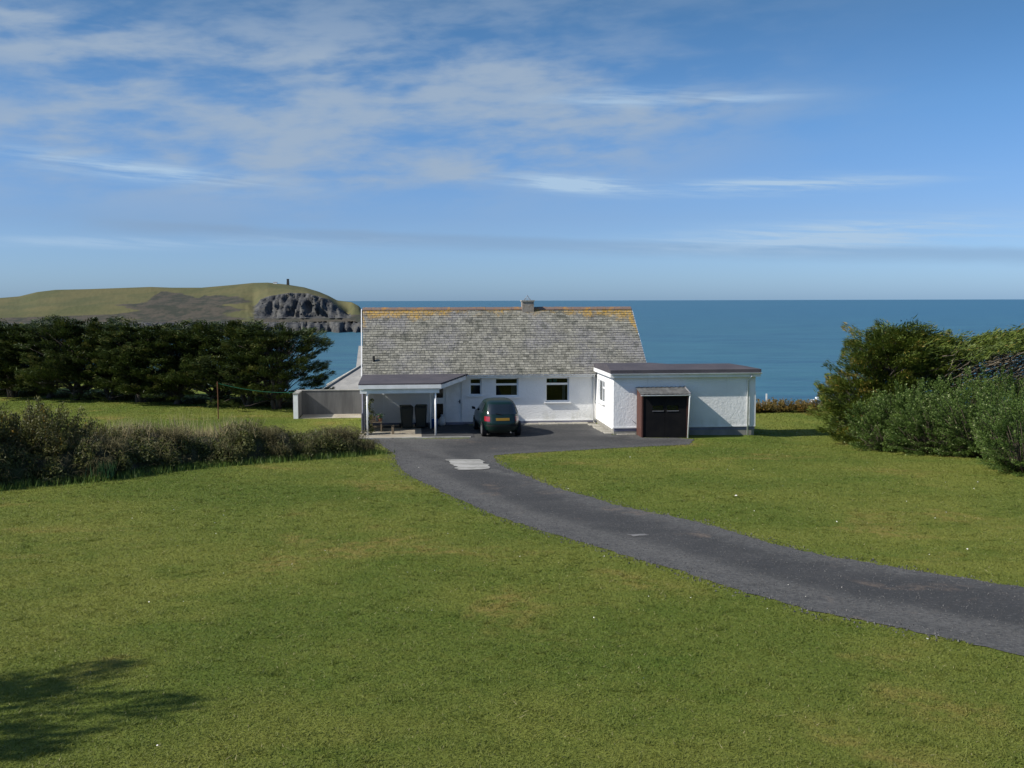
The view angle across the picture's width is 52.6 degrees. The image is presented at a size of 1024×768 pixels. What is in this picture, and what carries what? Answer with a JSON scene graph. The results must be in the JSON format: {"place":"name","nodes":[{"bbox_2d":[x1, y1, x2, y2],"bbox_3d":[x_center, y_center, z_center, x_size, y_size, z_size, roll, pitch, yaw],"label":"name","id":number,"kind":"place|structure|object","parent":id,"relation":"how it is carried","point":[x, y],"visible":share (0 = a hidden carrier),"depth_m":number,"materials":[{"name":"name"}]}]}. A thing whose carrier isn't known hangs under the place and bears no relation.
{"place":"outdoors","nodes":[
{"label":"outdoors","id":0,"kind":"place"},
{"bbox_2d":[0,429,357,481],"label":"earth bank","id":1,"kind":"structure","parent":0,"point":[254,454],"depth_m":34.36,"materials":[{"name":"plant"}]},
{"bbox_2d":[0,442,40,469],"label":"bramble bush","id":2,"kind":"object","parent":1,"relation":"on","point":[15,456],"visible":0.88,"depth_m":30.20,"materials":[{"name":"green plant"}]},
{"bbox_2d":[19,445,47,459],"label":"bramble bush","id":3,"kind":"object","parent":1,"relation":"on","point":[39,450],"visible":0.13,"depth_m":31.29,"materials":[{"name":"green plant"}]},
{"bbox_2d":[18,452,74,483],"bbox_3d":[-13.824,2.459,30.756,1.773,0.922,1.867,-1,5,-5],"label":"bramble bush","id":4,"kind":"object","parent":1,"relation":"on","point":[56,468],"visible":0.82,"depth_m":30.40,"materials":[{"name":"green plant"}]},
{"bbox_2d":[47,432,104,451],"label":"bramble bush","id":5,"kind":"object","parent":1,"relation":"on","point":[86,437],"visible":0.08,"depth_m":32.08,"materials":[{"name":"green plant"}]},
{"bbox_2d":[43,432,116,469],"bbox_3d":[-13.186,2.061,31.616,2.129,1.052,1.818,1,5,11],"label":"bramble bush","id":6,"kind":"object","parent":1,"relation":"on","point":[78,453],"visible":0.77,"depth_m":31.35,"materials":[{"name":"green plant"}]},
{"bbox_2d":[84,460,116,478],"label":"bush","id":7,"kind":"object","parent":1,"relation":"on","point":[102,468],"visible":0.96,"depth_m":31.03,"materials":[{"name":"green plant"}]},
{"bbox_2d":[84,444,139,470],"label":"bramble bush","id":8,"kind":"object","parent":1,"relation":"on","point":[124,457],"visible":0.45,"depth_m":32.01,"materials":[{"name":"green plant"}]},
{"bbox_2d":[93,435,132,457],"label":"dry bush","id":9,"kind":"object","parent":1,"relation":"on","point":[116,444],"visible":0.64,"depth_m":32.32,"materials":[{"name":"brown plant"}]},
{"bbox_2d":[82,414,144,443],"bbox_3d":[-13.288,1.554,34.188,2.480,1.127,2.212,1,5,12],"label":"dry grass clump","id":10,"kind":"object","parent":1,"relation":"on","point":[119,429],"visible":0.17,"depth_m":34.05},
{"bbox_2d":[107,422,159,444],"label":"bramble bush","id":11,"kind":"object","parent":1,"relation":"on","point":[137,429],"visible":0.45,"depth_m":34.59,"materials":[{"name":"green plant"}]},
{"bbox_2d":[111,437,158,463],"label":"bramble bush","id":12,"kind":"object","parent":1,"relation":"on","point":[143,456],"visible":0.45,"depth_m":33.14,"materials":[{"name":"green plant"}]},
{"bbox_2d":[110,417,173,442],"bbox_3d":[-12.899,1.467,34.947,2.692,0.795,2.324,-2,5,-26],"label":"dry grass clump","id":13,"kind":"object","parent":1,"relation":"on","point":[147,421],"visible":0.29,"depth_m":34.95,"materials":[{"name":"plant"}]},
{"bbox_2d":[132,435,191,465],"bbox_3d":[-11.673,2.187,34.246,1.818,1.052,2.129,-3,6,-36],"label":"bramble bush","id":14,"kind":"object","parent":1,"relation":"on","point":[157,445],"visible":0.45,"depth_m":34.05,"materials":[{"name":"green plant"}]},
{"bbox_2d":[137,424,200,445],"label":"dry bush","id":15,"kind":"object","parent":1,"relation":"on","point":[169,434],"visible":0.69,"depth_m":35.05,"materials":[{"name":"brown plant"}]},
{"bbox_2d":[149,408,209,439],"bbox_3d":[-11.645,1.413,36.652,2.212,1.257,2.480,2,5,25],"label":"dry grass clump","id":16,"kind":"object","parent":1,"relation":"on","point":[185,425],"visible":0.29,"depth_m":36.58,"materials":[{"name":"plant"}]},
{"bbox_2d":[172,432,210,457],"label":"bramble bush","id":17,"kind":"object","parent":1,"relation":"on","point":[187,443],"visible":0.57,"depth_m":35.31,"materials":[{"name":"green plant"}]},
{"bbox_2d":[188,422,226,441],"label":"dry grass clump","id":18,"kind":"object","parent":1,"relation":"on","point":[205,432],"visible":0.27,"depth_m":37.06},
{"bbox_2d":[196,437,236,461],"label":"bramble bush","id":19,"kind":"object","parent":1,"relation":"on","point":[216,447],"visible":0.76,"depth_m":35.63,"materials":[{"name":"green plant"}]},
{"bbox_2d":[210,423,265,451],"bbox_3d":[-9.731,1.873,36.944,1.818,1.052,2.129,0,5,8],"label":"bramble bush","id":20,"kind":"object","parent":1,"relation":"on","point":[245,434],"visible":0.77,"depth_m":36.60,"materials":[{"name":"green plant"}]},
{"bbox_2d":[209,413,266,437],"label":"dry grass clump","id":21,"kind":"object","parent":1,"relation":"on","point":[227,423],"visible":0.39,"depth_m":37.53,"materials":[{"name":"plant"}]},
{"bbox_2d":[216,417,267,433],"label":"bramble bush","id":22,"kind":"object","parent":1,"relation":"on","point":[246,424],"visible":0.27,"depth_m":37.81,"materials":[{"name":"green plant"}]},
{"bbox_2d":[247,425,289,445],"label":"dry bush","id":23,"kind":"object","parent":1,"relation":"on","point":[269,433],"visible":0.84,"depth_m":37.33,"materials":[{"name":"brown plant"}]},
{"bbox_2d":[252,436,296,457],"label":"bramble bush","id":24,"kind":"object","parent":1,"relation":"on","point":[270,453],"visible":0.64,"depth_m":37.05,"materials":[{"name":"green plant"}]},
{"bbox_2d":[287,429,322,454],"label":"bramble bush","id":25,"kind":"object","parent":1,"relation":"on","point":[294,437],"visible":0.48,"depth_m":38.18,"materials":[{"name":"green plant"}]},
{"bbox_2d":[298,425,352,453],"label":"bramble bush","id":26,"kind":"object","parent":1,"relation":"on","point":[326,442],"visible":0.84,"depth_m":38.62,"materials":[{"name":"green plant"}]},
{"bbox_2d":[309,422,371,442],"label":"dry bush","id":27,"kind":"object","parent":1,"relation":"on","point":[347,431],"visible":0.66,"depth_m":39.66,"materials":[{"name":"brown plant"}]},
{"bbox_2d":[0,283,362,332],"bbox_3d":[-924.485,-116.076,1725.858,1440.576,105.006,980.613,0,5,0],"label":"headland","id":28,"kind":"structure","parent":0,"point":[296,308],"depth_m":1599.14,"materials":[{"name":"plant"}]},
{"bbox_2d":[299,414,360,418],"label":"paving","id":29,"kind":"structure","parent":0,"point":[311,416],"depth_m":53.70,"materials":[{"name":"concrete"}]},
{"bbox_2d":[0,378,1023,767],"bbox_3d":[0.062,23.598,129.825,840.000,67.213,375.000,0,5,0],"label":"ground","id":30,"kind":"structure","parent":0,"point":[596,640],"depth_m":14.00,"materials":[{"name":"green plant"}]},
{"bbox_2d":[0,466,22,488],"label":"shrub","id":31,"kind":"object","parent":30,"relation":"on","point":[6,478],"visible":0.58,"depth_m":29.49,"materials":[{"name":"green plant"}]},
{"bbox_2d":[0,479,22,493],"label":"weed clump","id":32,"kind":"object","parent":30,"relation":"on","point":[7,488],"visible":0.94,"depth_m":29.06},
{"bbox_2d":[0,401,26,453],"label":"gorse bush","id":33,"kind":"object","parent":30,"relation":"on","point":[3,429],"visible":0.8,"depth_m":31.06,"materials":[{"name":"plant"}]},
{"bbox_2d":[1,476,53,488],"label":"weed clump","id":34,"kind":"object","parent":30,"relation":"on","point":[28,484],"visible":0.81,"depth_m":29.69,"materials":[{"name":"plant"}]},
{"bbox_2d":[10,463,46,484],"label":"shrub","id":35,"kind":"object","parent":30,"relation":"on","point":[28,475],"visible":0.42,"depth_m":30.13,"materials":[{"name":"green plant"}]},
{"bbox_2d":[0,318,58,396],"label":"cypress tree","id":36,"kind":"object","parent":30,"relation":"on","point":[11,392],"visible":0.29,"depth_m":63.47,"materials":[{"name":"green plant"}]},
{"bbox_2d":[0,314,90,397],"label":"cypress tree","id":37,"kind":"object","parent":30,"relation":"on","point":[9,348],"visible":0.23,"depth_m":63.16,"materials":[{"name":"green plant"}]},
{"bbox_2d":[17,474,84,485],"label":"weed clump","id":38,"kind":"object","parent":30,"relation":"on","point":[48,482],"visible":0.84,"depth_m":30.20,"materials":[{"name":"plant"}]},
{"bbox_2d":[0,395,110,462],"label":"gorse bush","id":39,"kind":"object","parent":30,"relation":"on","point":[36,430],"visible":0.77,"depth_m":31.55,"materials":[{"name":"plant"}]},
{"bbox_2d":[52,389,82,397],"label":"undergrowth bush","id":40,"kind":"object","parent":30,"relation":"on","point":[65,394],"visible":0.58,"depth_m":64.96,"materials":[{"name":"green plant"}]},
{"bbox_2d":[13,315,123,400],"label":"cypress tree","id":41,"kind":"object","parent":30,"relation":"on","point":[39,372],"visible":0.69,"depth_m":61.59,"materials":[{"name":"green plant"}]},
{"bbox_2d":[80,391,105,399],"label":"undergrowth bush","id":42,"kind":"object","parent":30,"relation":"on","point":[90,396],"visible":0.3,"depth_m":64.03,"materials":[{"name":"green plant"}]},
{"bbox_2d":[67,472,124,483],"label":"weed clump","id":43,"kind":"object","parent":30,"relation":"on","point":[89,478],"visible":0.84,"depth_m":30.88,"materials":[{"name":"plant"}]},
{"bbox_2d":[68,454,128,479],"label":"shrub","id":44,"kind":"object","parent":30,"relation":"on","point":[93,469],"visible":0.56,"depth_m":31.12,"materials":[{"name":"green plant"}]},
{"bbox_2d":[52,319,145,399],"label":"cypress tree","id":45,"kind":"object","parent":30,"relation":"on","point":[89,343],"visible":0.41,"depth_m":61.20,"materials":[{"name":"green plant"}]},
{"bbox_2d":[77,417,129,441],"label":"gorse bush","id":46,"kind":"object","parent":30,"relation":"on","point":[112,431],"visible":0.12,"depth_m":33.62,"materials":[{"name":"plant"}]},
{"bbox_2d":[104,467,156,478],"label":"weed clump","id":47,"kind":"object","parent":30,"relation":"on","point":[125,473],"visible":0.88,"depth_m":31.84,"materials":[{"name":"plant"}]},
{"bbox_2d":[89,317,190,402],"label":"cypress tree","id":48,"kind":"object","parent":30,"relation":"on","point":[118,334],"visible":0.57,"depth_m":59.75,"materials":[{"name":"green plant"}]},
{"bbox_2d":[136,463,159,473],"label":"shrub","id":49,"kind":"object","parent":30,"relation":"on","point":[146,467],"visible":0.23,"depth_m":32.95,"materials":[{"name":"green plant"}]},
{"bbox_2d":[138,464,178,474],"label":"weed clump","id":50,"kind":"object","parent":30,"relation":"on","point":[160,470],"visible":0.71,"depth_m":32.86,"materials":[{"name":"plant"}]},
{"bbox_2d":[146,395,174,401],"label":"undergrowth bush","id":51,"kind":"object","parent":30,"relation":"on","point":[154,399],"visible":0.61,"depth_m":62.11,"materials":[{"name":"green plant"}]},
{"bbox_2d":[114,320,212,404],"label":"cypress tree","id":52,"kind":"object","parent":30,"relation":"on","point":[146,349],"visible":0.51,"depth_m":59.09,"materials":[{"name":"green plant"}]},
{"bbox_2d":[143,445,187,470],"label":"shrub","id":53,"kind":"object","parent":30,"relation":"on","point":[166,459],"visible":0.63,"depth_m":33.71,"materials":[{"name":"green plant"}]},
{"bbox_2d":[153,459,205,472],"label":"weed clump","id":54,"kind":"object","parent":30,"relation":"on","point":[183,468],"visible":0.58,"depth_m":33.97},
{"bbox_2d":[181,395,210,404],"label":"undergrowth bush","id":55,"kind":"object","parent":30,"relation":"on","point":[197,399],"visible":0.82,"depth_m":61.19,"materials":[{"name":"green plant"}]},
{"bbox_2d":[179,459,218,469],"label":"weed clump","id":56,"kind":"object","parent":30,"relation":"on","point":[201,465],"visible":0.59,"depth_m":34.67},
{"bbox_2d":[191,454,217,466],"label":"shrub","id":57,"kind":"object","parent":30,"relation":"on","point":[207,460],"visible":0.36,"depth_m":35.25,"materials":[{"name":"green plant"}]},
{"bbox_2d":[153,318,267,405],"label":"cypress tree","id":58,"kind":"object","parent":30,"relation":"on","point":[198,330],"visible":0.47,"depth_m":58.70,"materials":[{"name":"green plant"}]},
{"bbox_2d":[198,457,239,468],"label":"weed clump","id":59,"kind":"object","parent":30,"relation":"on","point":[220,464],"visible":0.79,"depth_m":35.20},
{"bbox_2d":[208,440,249,465],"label":"shrub","id":60,"kind":"object","parent":30,"relation":"on","point":[238,454],"visible":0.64,"depth_m":35.82,"materials":[{"name":"green plant"}]},
{"bbox_2d":[208,395,260,404],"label":"undergrowth bush","id":61,"kind":"object","parent":30,"relation":"on","point":[238,400],"visible":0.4,"depth_m":60.33,"materials":[{"name":"green plant"}]},
{"bbox_2d":[188,319,293,406],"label":"cypress tree","id":62,"kind":"object","parent":30,"relation":"on","point":[210,374],"visible":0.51,"depth_m":57.55,"materials":[{"name":"green plant"}]},
{"bbox_2d":[226,456,272,465],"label":"weed clump","id":63,"kind":"object","parent":30,"relation":"on","point":[251,461],"visible":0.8,"depth_m":35.93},
{"bbox_2d":[246,399,282,406],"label":"undergrowth bush","id":64,"kind":"object","parent":30,"relation":"on","point":[267,403],"visible":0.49,"depth_m":59.23,"materials":[{"name":"green plant"}]},
{"bbox_2d":[254,455,291,463],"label":"weed clump","id":65,"kind":"object","parent":30,"relation":"on","point":[276,460],"visible":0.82,"depth_m":36.52,"materials":[{"name":"plant"}]},
{"bbox_2d":[214,322,335,410],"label":"cypress tree","id":66,"kind":"object","parent":30,"relation":"on","point":[306,339],"visible":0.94,"depth_m":56.49,"materials":[{"name":"green plant"}]},
{"bbox_2d":[263,443,295,459],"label":"shrub","id":67,"kind":"object","parent":30,"relation":"on","point":[279,451],"visible":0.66,"depth_m":37.03,"materials":[{"name":"green plant"}]},
{"bbox_2d":[283,453,321,462],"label":"weed clump","id":68,"kind":"object","parent":30,"relation":"on","point":[297,458],"visible":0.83,"depth_m":37.17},
{"bbox_2d":[288,439,326,459],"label":"shrub","id":69,"kind":"object","parent":30,"relation":"on","point":[310,452],"visible":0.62,"depth_m":37.68,"materials":[{"name":"green plant"}]},
{"bbox_2d":[301,451,344,459],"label":"weed clump","id":70,"kind":"object","parent":30,"relation":"on","point":[327,456],"visible":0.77,"depth_m":37.85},
{"bbox_2d":[293,389,361,418],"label":"garden wall","id":71,"kind":"structure","parent":30,"relation":"on","point":[336,401],"depth_m":54.76,"materials":[{"name":"white paint"}]},
{"bbox_2d":[323,346,362,388],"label":"neighbouring bungalow","id":72,"kind":"object","parent":30,"relation":"on","point":[350,379],"visible":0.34,"depth_m":69.40,"materials":[{"name":"paint"}]},
{"bbox_2d":[334,438,363,456],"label":"shrub","id":73,"kind":"object","parent":30,"relation":"on","point":[352,446],"visible":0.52,"depth_m":38.98,"materials":[{"name":"green plant"}]},
{"bbox_2d":[335,449,368,457],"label":"weed clump","id":74,"kind":"object","parent":30,"relation":"on","point":[347,454],"visible":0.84,"depth_m":38.54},
{"bbox_2d":[354,438,383,452],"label":"shrub","id":75,"kind":"object","parent":30,"relation":"on","point":[371,445],"visible":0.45,"depth_m":39.79,"materials":[{"name":"green plant"}]},
{"bbox_2d":[355,448,394,454],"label":"weed clump","id":76,"kind":"object","parent":30,"relation":"on","point":[374,452],"visible":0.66,"depth_m":39.47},
{"bbox_2d":[358,295,761,438],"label":"bungalow","id":77,"kind":"object","parent":30,"relation":"on","point":[452,365],"visible":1,"depth_m":50.45,"materials":[{"name":"grey"}]},
{"bbox_2d":[365,398,375,432],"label":"climbing plant","id":78,"kind":"object","parent":77,"relation":"on","point":[371,416],"visible":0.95,"depth_m":46.12,"materials":[{"name":"green plant"}]},
{"bbox_2d":[399,405,413,427],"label":"wheelie bin","id":79,"kind":"object","parent":77,"relation":"on","point":[406,413],"visible":1,"depth_m":48.23,"materials":[{"name":"black plastic"}]},
{"bbox_2d":[414,404,427,426],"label":"wheelie bin","id":80,"kind":"object","parent":77,"relation":"on","point":[420,414],"visible":1,"depth_m":48.43,"materials":[{"name":"black plastic"}]},
{"bbox_2d":[433,388,443,420],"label":"glazed door","id":81,"kind":"structure","parent":77,"relation":"in","point":[438,400],"depth_m":50.12,"materials":[{"name":"white"}]},
{"bbox_2d":[446,382,462,421],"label":"door","id":82,"kind":"structure","parent":77,"relation":"in","point":[454,393],"depth_m":50.20,"materials":[{"name":"white paint"}]},
{"bbox_2d":[468,378,483,396],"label":"window","id":83,"kind":"structure","parent":77,"relation":"in","point":[470,383],"depth_m":50.28,"materials":[{"name":"white"}]},
{"bbox_2d":[493,378,519,397],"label":"window","id":84,"kind":"structure","parent":77,"relation":"in","point":[513,385],"depth_m":50.46,"materials":[{"name":"white"}]},
{"bbox_2d":[544,377,570,402],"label":"window","id":85,"kind":"structure","parent":77,"relation":"in","point":[550,378],"depth_m":50.70,"materials":[{"name":"white"}]},
{"bbox_2d":[596,379,604,404],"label":"side window","id":86,"kind":"structure","parent":77,"relation":"in","point":[601,383],"depth_m":49.34,"materials":[{"name":"white"}]},
{"bbox_2d":[521,422,635,434],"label":"paving strip","id":87,"kind":"object","parent":30,"relation":"on","point":[601,428],"visible":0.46,"depth_m":49.97,"materials":[{"name":"concrete"}]},
{"bbox_2d":[636,386,690,437],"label":"lean to store","id":88,"kind":"structure","parent":30,"relation":"on","point":[664,423],"depth_m":45.61,"materials":[{"name":"black paint"}]},
{"bbox_2d":[643,397,664,437],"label":"door","id":89,"kind":"structure","parent":88,"relation":"in","point":[653,421],"depth_m":45.55,"materials":[{"name":"black paint"}]},
{"bbox_2d":[665,397,686,437],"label":"door","id":90,"kind":"structure","parent":88,"relation":"in","point":[675,420],"depth_m":45.64,"materials":[{"name":"black paint"}]},
{"bbox_2d":[756,399,783,412],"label":"hedge bush","id":91,"kind":"object","parent":30,"relation":"on","point":[766,408],"visible":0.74,"depth_m":56.38,"materials":[{"name":"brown plant"}]},
{"bbox_2d":[767,397,798,412],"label":"hedge bush","id":92,"kind":"object","parent":30,"relation":"on","point":[790,406],"visible":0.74,"depth_m":56.56,"materials":[{"name":"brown plant"}]},
{"bbox_2d":[793,399,816,411],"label":"hedge bush","id":93,"kind":"object","parent":30,"relation":"on","point":[803,406],"visible":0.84,"depth_m":56.64,"materials":[{"name":"brown plant"}]},
{"bbox_2d":[805,315,973,444],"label":"leaning cypress","id":94,"kind":"object","parent":30,"relation":"on","point":[869,364],"visible":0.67,"depth_m":43.71,"materials":[{"name":"green plant"}]},
{"bbox_2d":[844,389,945,452],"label":"evergreen shrub","id":95,"kind":"object","parent":30,"relation":"on","point":[871,417],"visible":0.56,"depth_m":40.81,"materials":[{"name":"green plant"}]},
{"bbox_2d":[864,375,963,452],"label":"evergreen shrub","id":96,"kind":"object","parent":30,"relation":"on","point":[899,403],"visible":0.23,"depth_m":40.49,"materials":[{"name":"green plant"}]},
{"bbox_2d":[882,390,995,456],"bbox_3d":[16.234,1.460,39.200,4.208,2.563,3.728,2,5,29],"label":"evergreen shrub","id":97,"kind":"object","parent":30,"relation":"on","point":[923,444],"visible":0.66,"depth_m":38.75,"materials":[{"name":"green plant"}]},
{"bbox_2d":[883,324,1023,394],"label":"ragged cypress","id":98,"kind":"object","parent":30,"relation":"on","point":[997,348],"visible":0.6,"depth_m":42.91,"materials":[{"name":"green plant"}]},
{"bbox_2d":[914,363,1015,450],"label":"evergreen shrub","id":99,"kind":"object","parent":30,"relation":"on","point":[975,388],"visible":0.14,"depth_m":40.95,"materials":[{"name":"green plant"}]},
{"bbox_2d":[926,382,1023,458],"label":"evergreen shrub","id":100,"kind":"object","parent":30,"relation":"on","point":[956,428],"visible":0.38,"depth_m":37.64,"materials":[{"name":"green plant"}]},
{"bbox_2d":[966,383,1023,476],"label":"evergreen shrub","id":101,"kind":"object","parent":30,"relation":"on","point":[1004,444],"visible":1,"depth_m":32.57,"materials":[{"name":"green plant"}]},
{"bbox_2d":[967,365,1023,418],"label":"evergreen shrub","id":102,"kind":"object","parent":30,"relation":"on","point":[1018,390],"visible":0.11,"depth_m":41.25,"materials":[{"name":"green plant"}]},
{"bbox_2d":[0,0,1023,300],"label":"sky","id":103,"kind":"structure","parent":0,"point":[342,150],"materials":[{"name":"blue"}]},
{"bbox_2d":[59,299,1023,406],"bbox_3d":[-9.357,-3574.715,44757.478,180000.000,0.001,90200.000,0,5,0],"label":"sea","id":104,"kind":"structure","parent":0,"point":[788,348],"depth_m":1682.27,"materials":[{"name":"liquid"}]},
{"bbox_2d":[366,424,1023,655],"bbox_3d":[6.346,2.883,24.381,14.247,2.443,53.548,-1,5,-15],"label":"driveway","id":105,"kind":"structure","parent":0,"point":[935,600],"depth_m":19.52,"materials":[{"name":"asphalt"}]},
{"bbox_2d":[445,459,489,469],"bbox_3d":[-1.449,2.739,35.492,1.322,0.214,3.655,-1,5,-10],"label":"concrete patch","id":106,"kind":"object","parent":105,"relation":"on","point":[466,464],"visible":1,"depth_m":35.38,"materials":[{"name":"concrete"}]},
{"bbox_2d":[472,397,520,435],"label":"parked car","id":107,"kind":"object","parent":105,"relation":"on","point":[496,415],"visible":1,"depth_m":45.52,"materials":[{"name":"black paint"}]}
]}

